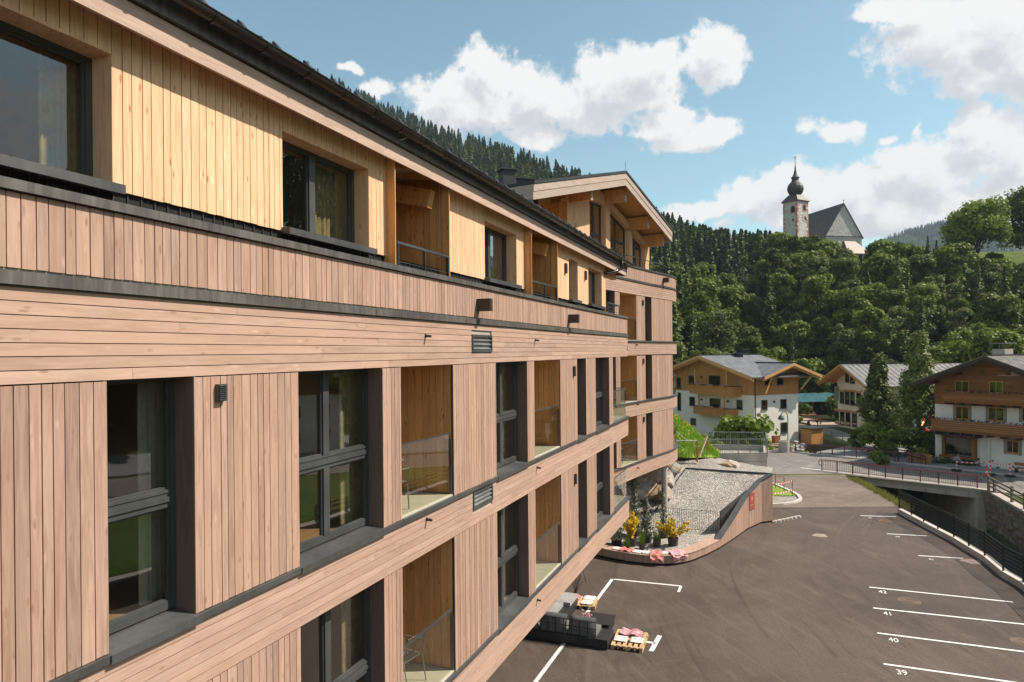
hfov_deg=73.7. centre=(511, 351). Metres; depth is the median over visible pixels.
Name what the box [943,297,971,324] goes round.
broadleaf tree
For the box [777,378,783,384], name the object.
window
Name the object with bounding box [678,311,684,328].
broadleaf tree
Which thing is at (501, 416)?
window
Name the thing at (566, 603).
storage bench
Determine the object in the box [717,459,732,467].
boulder
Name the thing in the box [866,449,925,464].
railing
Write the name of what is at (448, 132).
spruce tree
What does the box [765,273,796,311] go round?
broadleaf tree
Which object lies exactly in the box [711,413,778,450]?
bush
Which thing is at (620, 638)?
cushion
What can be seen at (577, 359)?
window
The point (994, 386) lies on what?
window
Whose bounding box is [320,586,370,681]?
window
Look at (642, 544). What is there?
potted grass
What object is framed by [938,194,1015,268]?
maple tree
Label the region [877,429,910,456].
bush
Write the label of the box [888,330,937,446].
stone pine
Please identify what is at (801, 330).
broadleaf tree
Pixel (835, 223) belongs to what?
church
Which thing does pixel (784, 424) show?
window
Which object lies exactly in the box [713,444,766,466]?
terrace
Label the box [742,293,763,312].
broadleaf tree
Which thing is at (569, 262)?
window
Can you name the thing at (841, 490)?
driveway
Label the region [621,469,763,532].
gravel
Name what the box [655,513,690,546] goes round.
potted plant
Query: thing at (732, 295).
broadleaf tree
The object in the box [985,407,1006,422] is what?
window
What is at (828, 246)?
broadleaf tree
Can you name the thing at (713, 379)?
window
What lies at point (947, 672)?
bay line
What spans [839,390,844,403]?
window
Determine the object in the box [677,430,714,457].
grass bank
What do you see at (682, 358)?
broadleaf tree
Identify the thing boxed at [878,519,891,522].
dust patch
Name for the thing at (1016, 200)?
maple tree
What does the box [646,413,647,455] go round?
window
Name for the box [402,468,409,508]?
chair
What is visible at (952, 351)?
broadleaf tree
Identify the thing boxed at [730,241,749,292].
spruce tree
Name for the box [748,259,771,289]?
broadleaf tree
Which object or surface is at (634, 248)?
window
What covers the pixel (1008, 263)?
broadleaf tree
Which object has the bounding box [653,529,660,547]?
potted grass
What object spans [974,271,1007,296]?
broadleaf tree
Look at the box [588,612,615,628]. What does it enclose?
coffee table
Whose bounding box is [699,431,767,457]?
railing
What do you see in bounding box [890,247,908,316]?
larch tree
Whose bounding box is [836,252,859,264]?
broadleaf tree
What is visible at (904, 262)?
broadleaf tree
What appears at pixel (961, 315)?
broadleaf tree
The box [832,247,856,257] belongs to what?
broadleaf tree
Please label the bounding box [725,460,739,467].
boulder
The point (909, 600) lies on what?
manhole cover
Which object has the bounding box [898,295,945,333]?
broadleaf tree
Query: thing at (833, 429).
garden path
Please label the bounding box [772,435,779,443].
flower pot
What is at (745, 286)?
broadleaf tree
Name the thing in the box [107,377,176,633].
window
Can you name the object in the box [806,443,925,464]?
railing
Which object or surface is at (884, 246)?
broadleaf tree
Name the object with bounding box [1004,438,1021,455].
window
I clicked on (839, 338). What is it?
broadleaf tree
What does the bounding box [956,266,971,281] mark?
broadleaf tree
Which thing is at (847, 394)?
window
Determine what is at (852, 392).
window
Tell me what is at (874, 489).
bank grass
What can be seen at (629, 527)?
potted plant
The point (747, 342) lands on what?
broadleaf tree
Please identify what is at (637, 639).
cushion
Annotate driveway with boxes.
[772,474,895,506]
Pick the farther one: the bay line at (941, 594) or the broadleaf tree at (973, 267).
the broadleaf tree at (973, 267)
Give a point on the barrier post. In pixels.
(1009, 475)
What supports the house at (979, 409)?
on the terrain at (1016, 257)
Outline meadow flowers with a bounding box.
[673,413,717,451]
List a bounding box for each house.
[673,349,824,444]
[909,343,1023,470]
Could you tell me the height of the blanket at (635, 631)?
0.173 m
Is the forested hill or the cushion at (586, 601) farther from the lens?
the forested hill
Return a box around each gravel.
[606,526,717,550]
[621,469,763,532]
[675,457,772,472]
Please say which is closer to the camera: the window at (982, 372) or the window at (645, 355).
the window at (645, 355)
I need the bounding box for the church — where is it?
[781,157,865,275]
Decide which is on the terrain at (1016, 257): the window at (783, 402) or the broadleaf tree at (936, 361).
the broadleaf tree at (936, 361)
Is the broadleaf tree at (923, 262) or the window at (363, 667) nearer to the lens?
the window at (363, 667)
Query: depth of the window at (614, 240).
35.46 m
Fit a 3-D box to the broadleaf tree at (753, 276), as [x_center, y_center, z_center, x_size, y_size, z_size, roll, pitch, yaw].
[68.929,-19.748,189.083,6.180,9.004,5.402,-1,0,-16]
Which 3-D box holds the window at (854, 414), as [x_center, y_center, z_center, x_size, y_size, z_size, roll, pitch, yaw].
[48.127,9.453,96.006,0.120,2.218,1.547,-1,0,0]
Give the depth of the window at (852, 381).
96.52 m
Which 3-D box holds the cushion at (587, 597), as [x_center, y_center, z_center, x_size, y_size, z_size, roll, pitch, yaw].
[3.070,9.727,27.019,0.460,0.080,0.440,-1,0,18]
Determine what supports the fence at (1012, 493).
on the retaining wall at (1004, 516)
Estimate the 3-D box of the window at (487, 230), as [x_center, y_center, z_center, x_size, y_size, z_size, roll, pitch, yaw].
[-0.476,-2.071,14.602,0.076,1.170,1.840,-1,0,21]
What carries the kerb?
on the road
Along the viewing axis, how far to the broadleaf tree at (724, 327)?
123.80 m
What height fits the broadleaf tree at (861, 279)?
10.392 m
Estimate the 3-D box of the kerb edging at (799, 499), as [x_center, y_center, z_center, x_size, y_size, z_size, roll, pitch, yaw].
[19.659,10.234,49.442,2.248,1.030,12.865,-1,0,20]
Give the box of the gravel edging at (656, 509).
[650,467,767,518]
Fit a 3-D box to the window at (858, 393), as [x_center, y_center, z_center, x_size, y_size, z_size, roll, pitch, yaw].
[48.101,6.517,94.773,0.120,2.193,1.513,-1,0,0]
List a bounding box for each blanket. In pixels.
[619,546,634,552]
[620,627,642,637]
[650,549,663,561]
[666,548,687,559]
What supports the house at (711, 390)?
on the terrain at (1016, 257)
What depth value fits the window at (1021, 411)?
61.82 m
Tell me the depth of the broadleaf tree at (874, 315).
130.59 m
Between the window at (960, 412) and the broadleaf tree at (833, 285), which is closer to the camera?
the window at (960, 412)
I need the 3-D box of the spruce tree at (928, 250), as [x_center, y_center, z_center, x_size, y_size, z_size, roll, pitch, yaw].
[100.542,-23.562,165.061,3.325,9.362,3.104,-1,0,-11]
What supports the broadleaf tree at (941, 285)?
on the terrain at (1016, 257)
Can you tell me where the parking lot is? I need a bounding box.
[486,506,1023,681]
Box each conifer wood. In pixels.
[291,55,776,277]
[649,246,715,360]
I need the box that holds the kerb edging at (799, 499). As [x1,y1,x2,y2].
[772,482,801,504]
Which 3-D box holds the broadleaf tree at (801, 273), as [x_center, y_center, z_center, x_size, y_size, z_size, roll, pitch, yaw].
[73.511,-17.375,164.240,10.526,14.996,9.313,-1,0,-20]
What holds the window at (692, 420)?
in the house at (711, 390)
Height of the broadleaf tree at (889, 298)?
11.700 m
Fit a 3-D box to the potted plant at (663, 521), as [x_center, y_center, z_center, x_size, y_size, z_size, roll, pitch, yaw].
[7.717,8.251,34.926,0.662,2.600,0.708,-1,0,0]
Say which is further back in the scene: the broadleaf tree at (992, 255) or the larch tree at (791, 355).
the broadleaf tree at (992, 255)
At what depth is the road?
63.39 m
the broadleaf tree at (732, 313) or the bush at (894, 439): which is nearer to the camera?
the bush at (894, 439)
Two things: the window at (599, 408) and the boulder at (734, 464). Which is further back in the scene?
the boulder at (734, 464)
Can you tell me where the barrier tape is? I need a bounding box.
[957,461,989,462]
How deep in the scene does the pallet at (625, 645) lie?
22.86 m
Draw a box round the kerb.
[768,449,1023,476]
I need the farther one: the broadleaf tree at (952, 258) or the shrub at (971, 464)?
the broadleaf tree at (952, 258)
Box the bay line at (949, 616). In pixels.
[873,607,1023,624]
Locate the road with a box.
[767,450,1023,494]
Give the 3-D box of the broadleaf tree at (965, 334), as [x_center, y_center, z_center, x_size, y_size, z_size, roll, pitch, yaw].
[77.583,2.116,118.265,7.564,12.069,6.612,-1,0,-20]
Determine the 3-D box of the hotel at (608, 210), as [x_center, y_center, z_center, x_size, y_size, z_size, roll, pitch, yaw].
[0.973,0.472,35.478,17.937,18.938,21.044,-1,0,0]
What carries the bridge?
on the terrain at (1016, 257)
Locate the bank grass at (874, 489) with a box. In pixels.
[845,474,912,509]
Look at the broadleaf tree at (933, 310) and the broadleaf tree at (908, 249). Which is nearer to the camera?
the broadleaf tree at (933, 310)
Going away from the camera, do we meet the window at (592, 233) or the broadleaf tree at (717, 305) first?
the window at (592, 233)
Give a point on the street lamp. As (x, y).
(781, 417)
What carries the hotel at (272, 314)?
on the parking lot
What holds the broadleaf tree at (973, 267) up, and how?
on the terrain at (1016, 257)
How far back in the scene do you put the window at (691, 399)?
93.44 m
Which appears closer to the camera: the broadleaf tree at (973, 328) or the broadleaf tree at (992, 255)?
the broadleaf tree at (973, 328)
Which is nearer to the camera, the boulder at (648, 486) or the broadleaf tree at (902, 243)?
the boulder at (648, 486)
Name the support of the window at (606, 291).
in the hotel at (608, 210)
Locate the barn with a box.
[798,392,833,413]
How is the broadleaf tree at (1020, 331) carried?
on the terrain at (1016, 257)
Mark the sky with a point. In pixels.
(906, 113)
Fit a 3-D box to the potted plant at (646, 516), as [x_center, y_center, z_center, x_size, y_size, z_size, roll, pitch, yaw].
[6.736,8.385,34.182,0.960,2.349,0.942,-1,0,0]
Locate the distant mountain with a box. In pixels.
[889,225,1023,251]
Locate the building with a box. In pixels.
[817,362,1004,434]
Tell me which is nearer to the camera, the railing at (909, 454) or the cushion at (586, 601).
the cushion at (586, 601)
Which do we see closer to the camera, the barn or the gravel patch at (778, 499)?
the gravel patch at (778, 499)
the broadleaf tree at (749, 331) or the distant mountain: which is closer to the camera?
the broadleaf tree at (749, 331)
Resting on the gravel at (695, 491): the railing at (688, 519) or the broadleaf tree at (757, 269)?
the railing at (688, 519)
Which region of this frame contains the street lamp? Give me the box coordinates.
[778,411,787,440]
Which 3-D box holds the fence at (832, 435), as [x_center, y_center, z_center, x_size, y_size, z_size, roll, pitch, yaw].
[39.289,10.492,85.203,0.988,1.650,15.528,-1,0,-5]
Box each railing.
[639,505,718,531]
[641,452,681,514]
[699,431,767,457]
[789,441,805,451]
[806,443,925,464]
[818,459,981,487]
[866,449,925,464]
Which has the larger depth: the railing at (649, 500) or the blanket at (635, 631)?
the railing at (649, 500)
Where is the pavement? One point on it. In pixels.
(952, 465)
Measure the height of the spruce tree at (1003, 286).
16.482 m
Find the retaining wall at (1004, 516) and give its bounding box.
[981,491,1023,550]
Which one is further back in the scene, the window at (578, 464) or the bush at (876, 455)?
the bush at (876, 455)
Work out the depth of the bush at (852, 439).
76.72 m
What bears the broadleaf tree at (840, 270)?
on the terrain at (1016, 257)
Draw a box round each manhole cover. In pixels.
[897,597,921,604]
[1010,637,1023,646]
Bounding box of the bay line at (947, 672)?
[884,663,1013,681]
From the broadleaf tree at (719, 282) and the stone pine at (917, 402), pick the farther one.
the broadleaf tree at (719, 282)
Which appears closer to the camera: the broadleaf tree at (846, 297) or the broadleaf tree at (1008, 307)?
the broadleaf tree at (1008, 307)
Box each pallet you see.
[577,596,597,610]
[611,629,647,652]
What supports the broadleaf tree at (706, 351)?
on the terrain at (1016, 257)
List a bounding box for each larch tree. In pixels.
[684,303,698,358]
[758,269,777,340]
[785,331,796,361]
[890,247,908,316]
[902,259,913,311]
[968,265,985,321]
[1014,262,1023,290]
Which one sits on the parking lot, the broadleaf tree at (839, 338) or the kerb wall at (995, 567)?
the kerb wall at (995, 567)
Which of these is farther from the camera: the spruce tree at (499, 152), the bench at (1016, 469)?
the spruce tree at (499, 152)
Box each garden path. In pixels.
[799,418,845,429]
[823,428,873,444]
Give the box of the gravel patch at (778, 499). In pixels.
[773,496,797,502]
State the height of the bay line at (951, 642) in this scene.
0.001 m
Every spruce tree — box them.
[446,125,450,140]
[497,147,500,167]
[516,154,520,171]
[534,157,537,172]
[542,158,545,177]
[552,159,557,175]
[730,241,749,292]
[861,265,870,303]
[907,296,932,358]
[922,236,932,271]
[997,265,1011,323]
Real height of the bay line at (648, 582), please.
0.001 m
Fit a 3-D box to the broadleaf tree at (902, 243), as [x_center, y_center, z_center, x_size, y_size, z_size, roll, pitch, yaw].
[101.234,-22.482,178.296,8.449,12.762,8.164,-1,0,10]
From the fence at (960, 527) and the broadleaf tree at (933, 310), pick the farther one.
the broadleaf tree at (933, 310)
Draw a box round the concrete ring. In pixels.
[778,440,789,452]
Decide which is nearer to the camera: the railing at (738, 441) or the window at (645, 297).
the window at (645, 297)
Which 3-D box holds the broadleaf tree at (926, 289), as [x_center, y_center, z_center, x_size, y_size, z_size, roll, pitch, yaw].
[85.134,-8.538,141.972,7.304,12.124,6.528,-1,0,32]
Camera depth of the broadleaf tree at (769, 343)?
144.36 m
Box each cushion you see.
[580,600,592,603]
[583,595,595,599]
[614,635,627,640]
[630,637,643,642]
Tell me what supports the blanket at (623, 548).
on the timber wall at (753, 507)
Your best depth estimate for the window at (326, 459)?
8.87 m
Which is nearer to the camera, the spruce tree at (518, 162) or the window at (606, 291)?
the window at (606, 291)
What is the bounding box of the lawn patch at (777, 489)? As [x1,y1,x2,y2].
[773,484,796,495]
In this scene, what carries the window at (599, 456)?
in the hotel at (272, 314)
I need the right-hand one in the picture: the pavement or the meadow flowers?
the pavement
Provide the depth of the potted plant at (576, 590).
27.29 m
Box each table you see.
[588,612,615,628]
[801,414,816,420]
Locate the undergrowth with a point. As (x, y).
(752, 316)
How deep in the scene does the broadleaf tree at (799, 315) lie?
145.73 m
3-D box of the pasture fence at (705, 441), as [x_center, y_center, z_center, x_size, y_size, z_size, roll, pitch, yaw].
[11.521,5.694,43.105,3.191,2.562,0.767,-1,0,-33]
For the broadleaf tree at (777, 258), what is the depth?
167.63 m
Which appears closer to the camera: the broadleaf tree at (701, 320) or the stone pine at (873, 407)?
the stone pine at (873, 407)
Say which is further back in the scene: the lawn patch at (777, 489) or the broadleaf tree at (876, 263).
the broadleaf tree at (876, 263)
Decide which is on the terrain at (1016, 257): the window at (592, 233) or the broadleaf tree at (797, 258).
the broadleaf tree at (797, 258)
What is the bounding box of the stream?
[873,485,1021,577]
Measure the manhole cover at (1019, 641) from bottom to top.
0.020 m
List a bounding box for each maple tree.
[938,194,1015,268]
[1003,185,1023,249]
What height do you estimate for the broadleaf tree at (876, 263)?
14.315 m
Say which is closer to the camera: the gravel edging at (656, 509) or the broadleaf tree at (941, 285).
the gravel edging at (656, 509)
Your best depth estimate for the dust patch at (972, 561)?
31.78 m
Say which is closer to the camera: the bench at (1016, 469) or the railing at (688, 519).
the railing at (688, 519)
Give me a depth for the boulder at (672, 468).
41.33 m
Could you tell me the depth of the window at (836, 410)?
101.11 m
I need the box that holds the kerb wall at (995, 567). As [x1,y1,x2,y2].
[897,508,1023,591]
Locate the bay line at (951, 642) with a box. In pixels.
[877,632,1023,651]
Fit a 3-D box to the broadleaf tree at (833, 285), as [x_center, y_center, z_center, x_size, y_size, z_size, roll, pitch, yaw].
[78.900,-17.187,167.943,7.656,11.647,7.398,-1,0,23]
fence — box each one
[675,423,707,461]
[798,424,851,445]
[898,490,1023,582]
[907,452,931,463]
[987,475,1023,508]
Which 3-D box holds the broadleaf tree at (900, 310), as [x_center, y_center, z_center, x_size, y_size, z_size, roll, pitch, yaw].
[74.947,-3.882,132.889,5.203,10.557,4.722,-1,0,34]
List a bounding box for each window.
[0,20,92,176]
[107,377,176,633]
[282,140,354,242]
[298,368,368,552]
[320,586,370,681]
[485,227,506,281]
[496,361,517,467]
[497,500,518,613]
[569,262,569,298]
[577,359,578,432]
[578,464,579,535]
[588,271,594,303]
[589,201,600,242]
[595,357,602,425]
[596,450,602,518]
[606,291,608,311]
[610,214,624,257]
[632,237,640,266]
[645,297,646,340]
[645,355,646,397]
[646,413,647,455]
[676,377,680,388]
[677,392,680,410]
[688,375,693,382]
[689,397,694,405]
[690,418,695,424]
[709,375,720,385]
[710,398,720,406]
[736,400,742,409]
[761,400,767,409]
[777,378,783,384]
[780,399,786,408]
[781,422,786,433]
[834,409,838,423]
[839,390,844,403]
[839,409,844,424]
[844,373,848,382]
[844,389,849,404]
[845,410,850,426]
[849,376,854,383]
[849,390,854,405]
[851,411,856,426]
[855,391,861,406]
[939,435,979,460]
[953,405,971,420]
[955,381,968,391]
[979,370,985,374]
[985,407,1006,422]
[989,381,1002,393]
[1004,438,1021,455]
[1019,407,1023,421]
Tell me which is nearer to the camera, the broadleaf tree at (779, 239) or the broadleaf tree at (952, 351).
the broadleaf tree at (952, 351)
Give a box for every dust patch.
[812,534,827,536]
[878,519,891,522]
[960,559,981,563]
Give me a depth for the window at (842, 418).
99.49 m
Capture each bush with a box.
[700,427,746,444]
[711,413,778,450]
[821,395,837,417]
[847,428,873,448]
[856,422,899,453]
[868,450,890,464]
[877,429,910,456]
[904,434,933,456]
[914,447,928,459]
[918,430,934,455]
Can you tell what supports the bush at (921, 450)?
on the pavement
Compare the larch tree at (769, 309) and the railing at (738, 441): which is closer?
the railing at (738, 441)
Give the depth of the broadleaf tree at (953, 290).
145.71 m
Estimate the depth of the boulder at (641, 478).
39.40 m
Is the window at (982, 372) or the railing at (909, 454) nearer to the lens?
the window at (982, 372)
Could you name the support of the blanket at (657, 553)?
on the timber wall at (753, 507)
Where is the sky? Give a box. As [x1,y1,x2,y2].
[205,0,1023,248]
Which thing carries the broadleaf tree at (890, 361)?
on the terrain at (1016, 257)
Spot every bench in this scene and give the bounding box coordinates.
[548,592,577,619]
[1012,462,1023,472]
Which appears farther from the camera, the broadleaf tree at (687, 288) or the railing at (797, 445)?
the broadleaf tree at (687, 288)
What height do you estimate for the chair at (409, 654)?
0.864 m
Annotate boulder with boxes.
[626,484,643,499]
[631,475,647,484]
[637,479,659,500]
[643,469,669,482]
[653,485,671,500]
[658,467,674,487]
[667,462,683,475]
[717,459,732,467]
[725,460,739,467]
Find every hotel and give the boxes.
[0,0,637,681]
[507,161,677,509]
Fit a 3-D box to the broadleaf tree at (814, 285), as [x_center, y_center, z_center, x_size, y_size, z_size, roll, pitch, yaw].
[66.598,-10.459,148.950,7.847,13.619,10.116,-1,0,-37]
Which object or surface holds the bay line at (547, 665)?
on the parking lot
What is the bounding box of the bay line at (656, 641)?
[649,635,661,650]
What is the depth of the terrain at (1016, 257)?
97.72 m
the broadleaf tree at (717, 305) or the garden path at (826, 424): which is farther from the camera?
the broadleaf tree at (717, 305)
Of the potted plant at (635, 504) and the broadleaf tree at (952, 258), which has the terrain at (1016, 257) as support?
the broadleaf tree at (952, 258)
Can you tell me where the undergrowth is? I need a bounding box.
[679,271,1017,423]
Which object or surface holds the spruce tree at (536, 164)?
on the mountain side
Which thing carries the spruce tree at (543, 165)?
on the mountain side
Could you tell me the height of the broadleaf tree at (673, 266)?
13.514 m
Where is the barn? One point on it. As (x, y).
(815, 401)
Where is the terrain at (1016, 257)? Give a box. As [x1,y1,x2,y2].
[681,252,1023,557]
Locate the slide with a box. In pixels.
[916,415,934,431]
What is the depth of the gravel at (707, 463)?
42.97 m
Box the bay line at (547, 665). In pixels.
[533,579,613,681]
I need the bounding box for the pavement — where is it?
[816,445,1023,474]
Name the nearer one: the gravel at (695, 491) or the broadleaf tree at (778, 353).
the gravel at (695, 491)
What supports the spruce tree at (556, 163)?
on the mountain side
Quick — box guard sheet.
[720,490,746,528]
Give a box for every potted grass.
[622,533,631,547]
[638,530,645,549]
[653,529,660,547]
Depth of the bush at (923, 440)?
70.15 m
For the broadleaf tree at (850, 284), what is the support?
on the terrain at (1016, 257)
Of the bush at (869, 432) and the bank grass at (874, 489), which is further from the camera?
the bush at (869, 432)
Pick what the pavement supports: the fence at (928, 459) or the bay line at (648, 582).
the fence at (928, 459)
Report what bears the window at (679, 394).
in the house at (711, 390)
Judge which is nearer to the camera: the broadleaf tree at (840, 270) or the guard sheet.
the guard sheet
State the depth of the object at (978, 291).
147.56 m
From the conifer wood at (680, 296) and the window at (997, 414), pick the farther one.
the conifer wood at (680, 296)
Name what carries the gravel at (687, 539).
in the timber wall at (753, 507)
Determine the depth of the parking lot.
25.83 m
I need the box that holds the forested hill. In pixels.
[884,220,1023,251]
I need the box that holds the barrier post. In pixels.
[1004,463,1015,476]
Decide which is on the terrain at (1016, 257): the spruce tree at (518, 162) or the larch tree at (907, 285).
the larch tree at (907, 285)
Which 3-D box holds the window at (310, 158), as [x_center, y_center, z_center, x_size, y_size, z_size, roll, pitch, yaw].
[-2.628,-2.051,8.996,0.076,1.170,1.870,-1,0,21]
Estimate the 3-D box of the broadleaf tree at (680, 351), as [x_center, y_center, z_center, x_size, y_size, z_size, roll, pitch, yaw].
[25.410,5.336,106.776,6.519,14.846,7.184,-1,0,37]
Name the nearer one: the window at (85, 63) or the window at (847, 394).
the window at (85, 63)
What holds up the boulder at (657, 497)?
on the gravel at (695, 491)
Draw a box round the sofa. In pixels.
[525,611,613,649]
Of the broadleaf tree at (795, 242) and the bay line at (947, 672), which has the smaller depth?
the bay line at (947, 672)
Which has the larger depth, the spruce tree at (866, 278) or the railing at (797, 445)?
the spruce tree at (866, 278)
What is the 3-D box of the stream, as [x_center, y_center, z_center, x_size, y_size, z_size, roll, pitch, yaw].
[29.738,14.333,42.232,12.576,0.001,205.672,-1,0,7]
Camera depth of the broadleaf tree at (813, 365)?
125.88 m
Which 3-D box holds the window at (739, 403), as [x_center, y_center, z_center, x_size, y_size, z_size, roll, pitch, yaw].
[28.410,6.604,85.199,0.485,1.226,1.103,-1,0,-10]
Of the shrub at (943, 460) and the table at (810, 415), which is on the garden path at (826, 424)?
the table at (810, 415)
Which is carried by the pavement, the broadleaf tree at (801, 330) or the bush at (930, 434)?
the bush at (930, 434)
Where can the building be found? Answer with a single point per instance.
(849, 379)
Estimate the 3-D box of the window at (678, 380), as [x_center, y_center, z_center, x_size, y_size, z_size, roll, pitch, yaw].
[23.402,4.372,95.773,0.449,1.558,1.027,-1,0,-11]
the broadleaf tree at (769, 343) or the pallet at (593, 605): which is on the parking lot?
the pallet at (593, 605)
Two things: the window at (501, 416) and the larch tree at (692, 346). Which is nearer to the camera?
the window at (501, 416)
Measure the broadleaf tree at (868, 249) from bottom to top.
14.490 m
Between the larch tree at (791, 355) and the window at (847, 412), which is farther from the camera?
the larch tree at (791, 355)
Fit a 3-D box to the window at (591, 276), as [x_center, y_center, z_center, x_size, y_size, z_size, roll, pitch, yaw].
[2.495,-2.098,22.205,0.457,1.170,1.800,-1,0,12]
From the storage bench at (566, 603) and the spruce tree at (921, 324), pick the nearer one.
the storage bench at (566, 603)
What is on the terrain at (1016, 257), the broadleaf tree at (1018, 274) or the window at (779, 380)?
the broadleaf tree at (1018, 274)
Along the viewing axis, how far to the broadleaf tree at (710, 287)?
155.88 m
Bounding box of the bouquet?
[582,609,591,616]
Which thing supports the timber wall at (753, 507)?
on the parking lot
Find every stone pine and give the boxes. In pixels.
[855,352,905,438]
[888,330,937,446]
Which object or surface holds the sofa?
on the parking lot
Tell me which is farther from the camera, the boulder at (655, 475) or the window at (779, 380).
the window at (779, 380)
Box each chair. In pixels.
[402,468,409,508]
[403,631,426,681]
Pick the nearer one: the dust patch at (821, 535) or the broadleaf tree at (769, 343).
the dust patch at (821, 535)
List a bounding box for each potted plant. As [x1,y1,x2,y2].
[572,573,581,593]
[609,527,624,545]
[622,511,639,546]
[625,478,643,536]
[638,496,654,543]
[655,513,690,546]
[657,488,668,538]
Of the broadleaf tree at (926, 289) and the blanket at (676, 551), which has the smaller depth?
the blanket at (676, 551)
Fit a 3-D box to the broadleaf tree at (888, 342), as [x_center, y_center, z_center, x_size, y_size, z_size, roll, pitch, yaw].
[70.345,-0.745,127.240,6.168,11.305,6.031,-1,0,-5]
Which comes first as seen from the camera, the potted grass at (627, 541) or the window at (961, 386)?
the potted grass at (627, 541)
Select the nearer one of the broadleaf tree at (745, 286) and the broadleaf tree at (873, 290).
the broadleaf tree at (873, 290)
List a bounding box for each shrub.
[932,456,954,463]
[949,459,978,465]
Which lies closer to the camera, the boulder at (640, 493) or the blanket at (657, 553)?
the blanket at (657, 553)
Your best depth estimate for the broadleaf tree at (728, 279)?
177.03 m
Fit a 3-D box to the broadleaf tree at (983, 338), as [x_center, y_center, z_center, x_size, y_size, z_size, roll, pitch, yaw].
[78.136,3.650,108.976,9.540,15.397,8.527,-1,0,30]
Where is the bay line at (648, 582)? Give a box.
[614,579,680,585]
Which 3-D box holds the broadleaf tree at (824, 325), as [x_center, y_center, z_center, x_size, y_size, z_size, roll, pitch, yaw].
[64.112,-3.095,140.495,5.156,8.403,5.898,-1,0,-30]
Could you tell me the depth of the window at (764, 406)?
83.68 m
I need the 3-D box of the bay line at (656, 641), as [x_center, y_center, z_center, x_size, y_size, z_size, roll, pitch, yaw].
[4.883,9.902,23.219,0.160,0.001,1.338,-1,0,24]
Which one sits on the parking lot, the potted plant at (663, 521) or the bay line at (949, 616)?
the bay line at (949, 616)
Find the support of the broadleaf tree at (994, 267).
on the terrain at (1016, 257)
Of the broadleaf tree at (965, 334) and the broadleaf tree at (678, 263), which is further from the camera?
the broadleaf tree at (678, 263)
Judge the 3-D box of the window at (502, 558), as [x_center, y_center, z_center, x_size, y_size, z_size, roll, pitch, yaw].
[-0.204,4.307,14.584,0.090,2.330,1.880,-1,0,21]
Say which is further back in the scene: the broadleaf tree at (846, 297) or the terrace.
the broadleaf tree at (846, 297)
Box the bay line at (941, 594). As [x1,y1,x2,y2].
[870,587,1011,601]
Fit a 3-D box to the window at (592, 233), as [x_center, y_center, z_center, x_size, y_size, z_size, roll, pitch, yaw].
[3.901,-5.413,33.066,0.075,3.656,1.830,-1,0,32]
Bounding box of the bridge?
[800,467,1014,531]
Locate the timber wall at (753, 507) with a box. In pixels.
[597,473,772,565]
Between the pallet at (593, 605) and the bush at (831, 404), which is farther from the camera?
the bush at (831, 404)
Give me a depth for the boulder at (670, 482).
40.06 m
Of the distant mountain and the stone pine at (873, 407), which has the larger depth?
the distant mountain
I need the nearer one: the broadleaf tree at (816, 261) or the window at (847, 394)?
the window at (847, 394)
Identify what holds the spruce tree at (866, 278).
on the terrain at (1016, 257)
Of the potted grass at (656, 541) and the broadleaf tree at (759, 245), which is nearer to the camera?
the potted grass at (656, 541)
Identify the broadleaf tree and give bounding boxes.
[652,262,684,282]
[672,331,687,362]
[673,262,690,278]
[673,342,687,364]
[677,290,717,335]
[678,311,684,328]
[682,281,702,307]
[687,347,718,358]
[689,265,707,280]
[690,278,724,308]
[691,311,738,353]
[694,261,719,279]
[713,279,723,286]
[713,303,721,322]
[714,284,751,322]
[719,272,737,286]
[721,307,745,334]
[733,282,750,311]
[734,336,767,353]
[738,322,762,340]
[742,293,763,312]
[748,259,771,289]
[748,273,758,278]
[751,235,772,258]
[755,248,800,292]
[757,346,786,361]
[762,326,785,350]
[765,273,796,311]
[767,232,793,256]
[778,320,817,358]
[784,236,811,265]
[784,252,805,285]
[785,310,812,326]
[789,273,840,313]
[790,358,832,392]
[794,249,838,288]
[799,235,823,251]
[801,255,835,299]
[809,317,834,341]
[814,239,840,259]
[825,259,845,287]
[827,256,861,291]
[827,323,863,362]
[831,286,872,329]
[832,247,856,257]
[835,279,863,289]
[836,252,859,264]
[849,282,885,307]
[851,306,888,347]
[857,267,883,284]
[859,244,879,265]
[860,252,909,291]
[867,239,898,254]
[871,318,910,358]
[872,288,909,317]
[884,357,898,362]
[885,256,920,286]
[885,305,911,334]
[891,243,931,267]
[893,242,913,255]
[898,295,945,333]
[899,254,945,288]
[903,358,941,362]
[905,282,941,320]
[928,339,971,361]
[931,241,979,291]
[932,277,946,299]
[938,329,972,361]
[941,307,974,341]
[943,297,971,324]
[944,283,969,302]
[955,322,986,343]
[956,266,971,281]
[965,257,989,281]
[967,327,1023,358]
[969,258,1005,292]
[971,291,1023,330]
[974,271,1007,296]
[985,252,1004,259]
[985,257,1017,289]
[1010,265,1023,303]
[1012,303,1023,326]
[1012,327,1023,333]
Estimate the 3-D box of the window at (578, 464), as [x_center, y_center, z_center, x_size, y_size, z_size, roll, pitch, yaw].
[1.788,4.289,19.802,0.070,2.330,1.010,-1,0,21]

